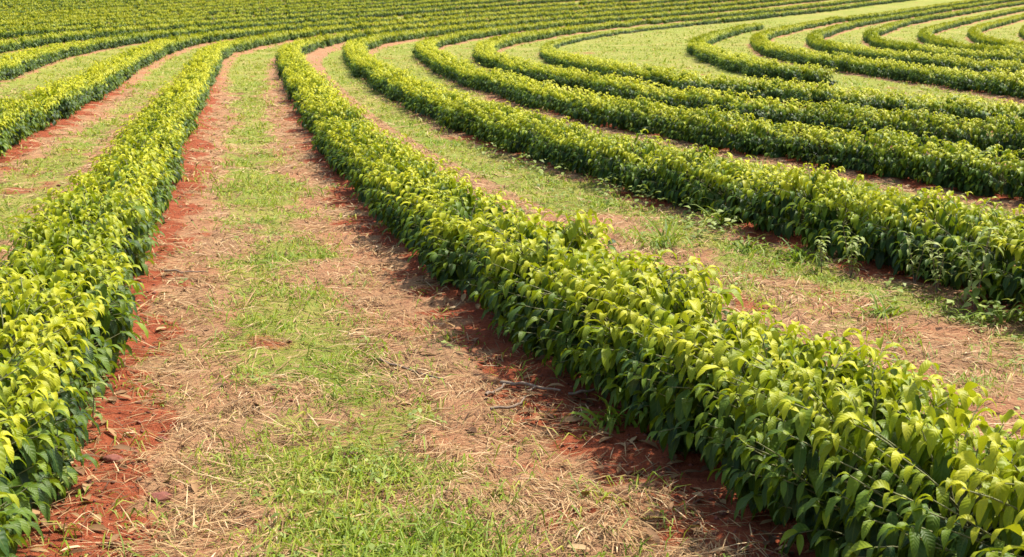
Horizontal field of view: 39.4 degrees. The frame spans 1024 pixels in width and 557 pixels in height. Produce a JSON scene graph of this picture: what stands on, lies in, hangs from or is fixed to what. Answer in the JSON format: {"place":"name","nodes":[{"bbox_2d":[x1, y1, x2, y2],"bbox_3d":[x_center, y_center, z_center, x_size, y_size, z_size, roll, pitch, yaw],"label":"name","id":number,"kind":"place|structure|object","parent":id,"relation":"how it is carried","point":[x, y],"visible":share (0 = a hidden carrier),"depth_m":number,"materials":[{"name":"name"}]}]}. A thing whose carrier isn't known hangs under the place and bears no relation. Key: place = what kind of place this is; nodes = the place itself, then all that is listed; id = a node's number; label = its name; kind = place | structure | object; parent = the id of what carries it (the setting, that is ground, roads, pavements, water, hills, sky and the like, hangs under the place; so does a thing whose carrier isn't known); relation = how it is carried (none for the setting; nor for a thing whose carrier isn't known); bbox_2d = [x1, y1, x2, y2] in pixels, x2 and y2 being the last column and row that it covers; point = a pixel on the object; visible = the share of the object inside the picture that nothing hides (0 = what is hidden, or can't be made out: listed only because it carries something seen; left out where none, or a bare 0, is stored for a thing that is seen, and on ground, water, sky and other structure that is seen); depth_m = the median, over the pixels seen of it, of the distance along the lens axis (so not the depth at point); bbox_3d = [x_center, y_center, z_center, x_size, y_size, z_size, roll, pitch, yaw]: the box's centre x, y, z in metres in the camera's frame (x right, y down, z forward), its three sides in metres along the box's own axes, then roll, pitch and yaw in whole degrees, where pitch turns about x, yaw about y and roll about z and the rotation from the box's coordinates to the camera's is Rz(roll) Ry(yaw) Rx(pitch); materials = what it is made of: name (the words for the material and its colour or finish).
{"place":"outdoors","nodes":[
{"label":"outdoors","id":0,"kind":"place"},
{"bbox_2d":[0,0,1023,556],"bbox_3d":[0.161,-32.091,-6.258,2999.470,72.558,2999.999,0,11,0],"label":"ground","id":1,"kind":"structure","parent":0,"point":[170,226],"depth_m":10.87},
{"bbox_2d":[0,0,74,4],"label":"coffee hedge","id":2,"kind":"object","parent":1,"relation":"on","point":[9,1],"visible":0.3,"depth_m":131.94,"materials":[{"name":"green plant"}]},
{"bbox_2d":[0,0,114,7],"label":"coffee hedge","id":3,"kind":"object","parent":1,"relation":"on","point":[23,3],"visible":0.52,"depth_m":128.48,"materials":[{"name":"green plant"}]},
{"bbox_2d":[53,448,74,501],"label":"weed","id":4,"kind":"object","parent":1,"relation":"on","point":[70,480],"visible":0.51,"depth_m":6.79,"materials":[{"name":"green plant"}]},
{"bbox_2d":[0,0,167,9],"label":"coffee hedge","id":5,"kind":"object","parent":1,"relation":"on","point":[57,2],"visible":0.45,"depth_m":127.13,"materials":[{"name":"green plant"}]},
{"bbox_2d":[82,381,107,425],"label":"weed","id":6,"kind":"object","parent":1,"relation":"on","point":[98,414],"visible":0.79,"depth_m":8.01,"materials":[{"name":"green plant"}]},
{"bbox_2d":[0,0,200,13],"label":"coffee hedge","id":7,"kind":"object","parent":1,"relation":"on","point":[39,7],"visible":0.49,"depth_m":123.80,"materials":[{"name":"green plant"}]},
{"bbox_2d":[0,0,248,15],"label":"coffee hedge","id":8,"kind":"object","parent":1,"relation":"on","point":[136,4],"visible":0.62,"depth_m":122.84,"materials":[{"name":"green plant"}]},
{"bbox_2d":[0,0,278,18],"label":"coffee hedge","id":9,"kind":"object","parent":1,"relation":"on","point":[202,3],"visible":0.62,"depth_m":119.39,"materials":[{"name":"green plant"}]},
{"bbox_2d":[0,0,313,19],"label":"coffee hedge","id":10,"kind":"object","parent":1,"relation":"on","point":[251,3],"visible":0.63,"depth_m":116.37,"materials":[{"name":"green plant"}]},
{"bbox_2d":[0,0,354,23],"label":"coffee hedge","id":11,"kind":"object","parent":1,"relation":"on","point":[160,11],"visible":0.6,"depth_m":113.78,"materials":[{"name":"green plant"}]},
{"bbox_2d":[0,0,386,28],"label":"coffee hedge","id":12,"kind":"object","parent":1,"relation":"on","point":[122,16],"visible":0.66,"depth_m":110.73,"materials":[{"name":"green plant"}]},
{"bbox_2d":[0,0,435,31],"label":"coffee hedge","id":13,"kind":"object","parent":1,"relation":"on","point":[142,18],"visible":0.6,"depth_m":105.02,"materials":[{"name":"green plant"}]},
{"bbox_2d":[0,0,475,38],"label":"coffee hedge","id":14,"kind":"object","parent":1,"relation":"on","point":[11,33],"visible":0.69,"depth_m":98.21,"materials":[{"name":"green plant"}]},
{"bbox_2d":[0,0,514,53],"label":"coffee hedge","id":15,"kind":"object","parent":1,"relation":"on","point":[13,44],"visible":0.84,"depth_m":87.52,"materials":[{"name":"green plant"}]},
{"bbox_2d":[0,0,582,80],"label":"coffee hedge","id":16,"kind":"object","parent":1,"relation":"on","point":[12,66],"visible":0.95,"depth_m":71.13,"materials":[{"name":"green plant"}]},
{"bbox_2d":[0,0,637,156],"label":"coffee hedge","id":17,"kind":"object","parent":1,"relation":"on","point":[25,118],"visible":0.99,"depth_m":35.83,"materials":[{"name":"green plant"}]},
{"bbox_2d":[0,0,689,556],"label":"coffee hedge","id":18,"kind":"object","parent":1,"relation":"on","point":[68,302],"visible":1,"depth_m":9.47,"materials":[{"name":"green plant"}]},
{"bbox_2d":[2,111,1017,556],"bbox_3d":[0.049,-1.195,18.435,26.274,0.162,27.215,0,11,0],"label":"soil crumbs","id":19,"kind":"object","parent":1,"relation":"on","point":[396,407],"visible":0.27,"depth_m":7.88,"materials":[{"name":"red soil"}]},
{"bbox_2d":[0,12,1023,556],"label":"grass","id":20,"kind":"structure","parent":1,"relation":"on","point":[454,536],"depth_m":9.92,"materials":[{"name":"green plant"}]},
{"bbox_2d":[0,82,1023,556],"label":"straw","id":21,"kind":"object","parent":1,"relation":"on","point":[230,498],"visible":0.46,"depth_m":8.79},
{"bbox_2d":[102,454,123,462],"bbox_3d":[-2.088,0.947,7.471,0.093,0.049,0.091,8,13,35],"label":"soil clod","id":22,"kind":"object","parent":21,"relation":"on","point":[111,458],"visible":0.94,"depth_m":7.45,"materials":[{"name":"red soil"}]},
{"bbox_2d":[147,491,171,503],"bbox_3d":[-1.719,1.069,6.957,0.128,0.055,0.094,0,11,0],"label":"soil clod","id":23,"kind":"object","parent":21,"relation":"on","point":[161,495],"visible":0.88,"depth_m":6.94,"materials":[{"name":"red soil"}]},
{"bbox_2d":[155,436,167,441],"bbox_3d":[-1.956,0.896,7.971,0.076,0.039,0.057,0,11,0],"label":"soil clod","id":24,"kind":"object","parent":21,"relation":"on","point":[163,438],"visible":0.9,"depth_m":7.95,"materials":[{"name":"brown soil"}]},
{"bbox_2d":[164,269,207,272],"bbox_3d":[-2.835,-0.062,12.435,0.371,0.047,0.049,-3,11,-14],"label":"dry stick","id":25,"kind":"object","parent":21,"relation":"on","point":[183,271],"visible":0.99,"depth_m":12.40,"materials":[{"name":"brown wood"}]},
{"bbox_2d":[377,358,444,379],"bbox_3d":[-0.676,0.592,9.295,0.046,0.032,0.774,-8,14,-37],"label":"dry stick","id":26,"kind":"object","parent":21,"relation":"on","point":[392,364],"visible":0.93,"depth_m":9.29,"materials":[{"name":"brown wood"}]},
{"bbox_2d":[484,383,505,395],"bbox_3d":[-0.087,0.679,8.797,0.028,0.034,0.319,6,12,25],"label":"dry stick","id":27,"kind":"object","parent":21,"relation":"on","point":[493,392],"visible":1,"depth_m":8.74,"materials":[{"name":"brown wood"}]},
{"bbox_2d":[490,396,526,409],"bbox_3d":[0.007,0.735,8.398,0.084,0.024,0.349,9,14,38],"label":"dry stick","id":28,"kind":"object","parent":21,"relation":"on","point":[505,407],"visible":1,"depth_m":8.32,"materials":[{"name":"brown wood"}]},
{"bbox_2d":[500,380,560,390],"bbox_3d":[0.048,0.667,8.713,0.463,0.076,0.226,9,14,38],"label":"dry stick","id":29,"kind":"object","parent":21,"relation":"on","point":[525,384],"visible":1,"depth_m":8.77,"materials":[{"name":"brown wood"}]},
{"bbox_2d":[568,388,601,394],"bbox_3d":[0.492,0.673,8.659,0.317,0.049,0.042,-3,12,-19],"label":"dry stick","id":30,"kind":"object","parent":21,"relation":"on","point":[577,392],"visible":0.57,"depth_m":8.63,"materials":[{"name":"brown wood"}]},
{"bbox_2d":[0,85,1023,556],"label":"ground cover","id":31,"kind":"object","parent":1,"relation":"on","point":[412,413],"visible":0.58,"depth_m":10.74,"materials":[{"name":"green plant"}]},
{"bbox_2d":[20,116,1020,556],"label":"leaf litter","id":32,"kind":"object","parent":1,"relation":"on","point":[194,488],"visible":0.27,"depth_m":7.51,"materials":[{"name":"plant"}]},
{"bbox_2d":[559,394,649,436],"bbox_3d":[0.589,0.812,8.106,0.535,0.360,0.544,-8,14,-36],"label":"weed","id":33,"kind":"object","parent":1,"relation":"on","point":[611,421],"visible":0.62,"depth_m":8.03,"materials":[{"name":"green plant"}]},
{"bbox_2d":[274,0,1023,556],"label":"coffee hedge","id":34,"kind":"object","parent":1,"relation":"on","point":[870,462],"visible":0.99,"depth_m":7.34,"materials":[{"name":"green plant"}]},
{"bbox_2d":[602,212,708,251],"bbox_3d":[1.434,-0.335,14.152,1.114,0.588,0.846,0,11,0],"label":"weed","id":35,"kind":"object","parent":1,"relation":"on","point":[660,242],"visible":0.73,"depth_m":14.12,"materials":[{"name":"green plant"}]},
{"bbox_2d":[341,0,1023,307],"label":"coffee hedge","id":36,"kind":"object","parent":1,"relation":"on","point":[808,208],"visible":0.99,"depth_m":15.36,"materials":[{"name":"green plant"}]},
{"bbox_2d":[411,0,1023,200],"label":"coffee hedge","id":37,"kind":"object","parent":1,"relation":"on","point":[975,172],"visible":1,"depth_m":22.72,"materials":[{"name":"green plant"}]},
{"bbox_2d":[684,204,756,229],"bbox_3d":[2.260,-0.569,15.231,0.746,0.506,0.848,4,12,20],"label":"weed","id":38,"kind":"object","parent":1,"relation":"on","point":[721,221],"visible":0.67,"depth_m":15.21,"materials":[{"name":"green plant"}]},
{"bbox_2d":[471,0,1023,159],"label":"coffee hedge","id":39,"kind":"object","parent":1,"relation":"on","point":[486,54],"visible":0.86,"depth_m":28.88,"materials":[{"name":"green plant"}]},
{"bbox_2d":[726,234,770,256],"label":"weed","id":40,"kind":"object","parent":1,"relation":"on","point":[747,246],"visible":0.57,"depth_m":13.91,"materials":[{"name":"green plant"}]},
{"bbox_2d":[685,22,837,85],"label":"coffee hedge","id":41,"kind":"object","parent":1,"relation":"on","point":[701,48],"visible":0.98,"depth_m":47.59,"materials":[{"name":"green plant"}]},
{"bbox_2d":[538,0,1023,129],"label":"coffee hedge","id":42,"kind":"object","parent":1,"relation":"on","point":[549,53],"visible":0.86,"depth_m":35.04,"materials":[{"name":"green plant"}]},
{"bbox_2d":[769,237,833,262],"bbox_3d":[2.711,-0.191,13.438,0.589,0.347,0.595,-10,15,-43],"label":"weed","id":43,"kind":"object","parent":1,"relation":"on","point":[800,253],"visible":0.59,"depth_m":13.43,"materials":[{"name":"green plant"}]},
{"bbox_2d":[814,236,829,272],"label":"weed","id":44,"kind":"object","parent":1,"relation":"on","point":[821,243],"visible":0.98,"depth_m":12.84,"materials":[{"name":"green plant"}]},
{"bbox_2d":[834,225,869,276],"bbox_3d":[2.967,-0.225,12.591,0.270,0.498,0.282,9,14,39],"label":"weed","id":45,"kind":"object","parent":1,"relation":"on","point":[855,248],"visible":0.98,"depth_m":12.55,"materials":[{"name":"green plant"}]},
{"bbox_2d":[843,291,910,324],"bbox_3d":[2.848,0.285,11.093,0.525,0.290,0.593,-6,13,-29],"label":"weed","id":46,"kind":"object","parent":1,"relation":"on","point":[887,310],"visible":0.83,"depth_m":11.08,"materials":[{"name":"green plant"}]},
{"bbox_2d":[749,0,1023,99],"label":"coffee hedge","id":47,"kind":"object","parent":1,"relation":"on","point":[760,43],"visible":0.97,"depth_m":46.27,"materials":[{"name":"green plant"}]},
{"bbox_2d":[897,231,931,282],"bbox_3d":[3.458,-0.164,12.216,0.247,0.478,0.251,-4,12,-22],"label":"weed","id":48,"kind":"object","parent":1,"relation":"on","point":[908,239],"visible":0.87,"depth_m":12.19,"materials":[{"name":"green plant"}]},
{"bbox_2d":[806,0,1023,79],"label":"coffee hedge","id":49,"kind":"object","parent":1,"relation":"on","point":[816,40],"visible":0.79,"depth_m":57.88,"materials":[{"name":"green plant"}]},
{"bbox_2d":[923,242,952,292],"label":"weed","id":50,"kind":"object","parent":1,"relation":"on","point":[937,269],"visible":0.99,"depth_m":11.89,"materials":[{"name":"green plant"}]},
{"bbox_2d":[861,0,1023,65],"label":"coffee hedge","id":51,"kind":"object","parent":1,"relation":"on","point":[871,37],"visible":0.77,"depth_m":70.80,"materials":[{"name":"green plant"}]},
{"bbox_2d":[917,7,1023,58],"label":"coffee hedge","id":52,"kind":"object","parent":1,"relation":"on","point":[927,35],"visible":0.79,"depth_m":80.92,"materials":[{"name":"green plant"}]},
{"bbox_2d":[952,226,1006,310],"bbox_3d":[3.682,-0.067,11.250,0.401,0.721,0.387,6,12,27],"label":"weed","id":53,"kind":"object","parent":1,"relation":"on","point":[986,281],"visible":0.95,"depth_m":11.22,"materials":[{"name":"green plant"}]},
{"bbox_2d":[956,289,1023,332],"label":"weed","id":54,"kind":"object","parent":1,"relation":"on","point":[1001,315],"visible":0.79,"depth_m":10.80,"materials":[{"name":"green plant"}]},
{"bbox_2d":[966,13,1023,49],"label":"coffee hedge","id":55,"kind":"object","parent":1,"relation":"on","point":[975,34],"visible":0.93,"depth_m":88.48,"materials":[{"name":"green plant"}]},
{"bbox_2d":[1018,25,1023,39],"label":"coffee hedge","id":56,"kind":"object","parent":1,"relation":"on","point":[1021,33],"visible":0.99,"depth_m":95.46,"materials":[{"name":"green plant"}]}
]}

